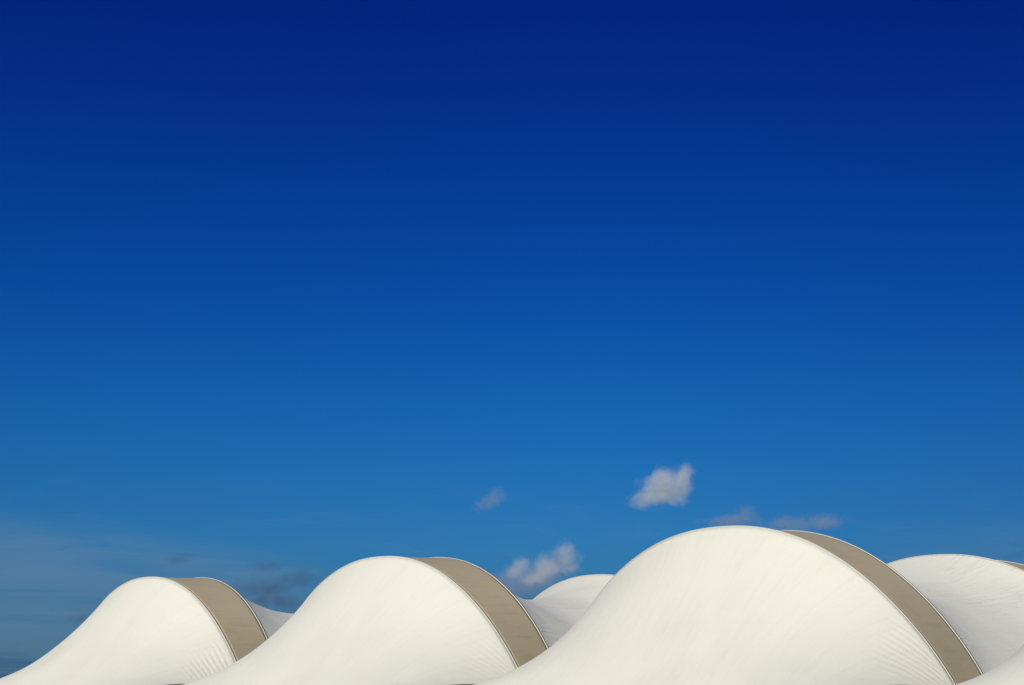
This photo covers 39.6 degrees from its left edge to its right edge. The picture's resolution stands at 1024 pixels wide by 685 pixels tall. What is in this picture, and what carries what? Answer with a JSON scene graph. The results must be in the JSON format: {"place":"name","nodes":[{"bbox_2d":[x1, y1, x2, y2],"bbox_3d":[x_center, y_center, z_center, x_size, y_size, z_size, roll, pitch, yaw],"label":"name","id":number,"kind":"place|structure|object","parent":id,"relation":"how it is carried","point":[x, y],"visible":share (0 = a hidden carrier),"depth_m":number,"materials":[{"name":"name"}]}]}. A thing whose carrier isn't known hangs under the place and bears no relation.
{"place":"outdoors","nodes":[
{"label":"outdoors","id":0,"kind":"place"},
{"bbox_2d":[0,0,1023,677],"label":"sky","id":1,"kind":"structure","parent":0,"point":[536,295],"materials":[{"name":"blue"}]},
{"label":"ground","id":2,"kind":"structure","parent":0,"visible":0},
{"bbox_2d":[0,577,267,684],"bbox_3d":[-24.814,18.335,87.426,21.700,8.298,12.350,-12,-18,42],"label":"membrane tent","id":3,"kind":"object","parent":2,"relation":"on","point":[157,631],"visible":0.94,"depth_m":85.13,"materials":[{"name":"white pvc membrane fabric"},{"name":"tan mesh fabric"},{"name":"steel"}]},
{"bbox_2d":[214,579,292,638],"bbox_3d":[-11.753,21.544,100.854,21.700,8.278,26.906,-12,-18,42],"label":"membrane tent","id":4,"kind":"object","parent":2,"relation":"on","point":[272,622],"visible":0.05,"depth_m":89.45,"materials":[{"name":"fabric"}]},
{"bbox_2d":[183,556,548,684],"bbox_3d":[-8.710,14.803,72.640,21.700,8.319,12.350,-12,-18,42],"label":"membrane tent","id":5,"kind":"object","parent":2,"relation":"on","point":[388,620],"visible":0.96,"depth_m":70.41,"materials":[{"name":"white pvc membrane fabric"},{"name":"tan mesh fabric"},{"name":"steel"}]},
{"bbox_2d":[436,557,613,648],"bbox_3d":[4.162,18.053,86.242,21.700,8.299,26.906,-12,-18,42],"label":"membrane tent","id":6,"kind":"object","parent":2,"relation":"on","point":[556,611],"visible":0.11,"depth_m":81.01,"materials":[{"name":"fabric"}]},
{"bbox_2d":[474,526,982,684],"bbox_3d":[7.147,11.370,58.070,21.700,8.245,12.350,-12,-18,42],"label":"membrane tent","id":7,"kind":"object","parent":2,"relation":"on","point":[736,605],"visible":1,"depth_m":55.94,"materials":[{"name":"white pvc membrane fabric"},{"name":"tan mesh fabric"},{"name":"steel"}]},
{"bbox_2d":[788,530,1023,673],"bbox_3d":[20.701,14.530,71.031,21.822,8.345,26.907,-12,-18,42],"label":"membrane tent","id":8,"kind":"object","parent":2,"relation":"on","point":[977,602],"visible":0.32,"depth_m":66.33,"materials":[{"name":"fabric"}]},
{"bbox_2d":[955,644,1023,684],"bbox_3d":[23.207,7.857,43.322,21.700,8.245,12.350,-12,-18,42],"label":"membrane tent","id":9,"kind":"object","parent":2,"relation":"on","point":[1009,671],"visible":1,"depth_m":45.97,"materials":[{"name":"fabric"}]}
]}

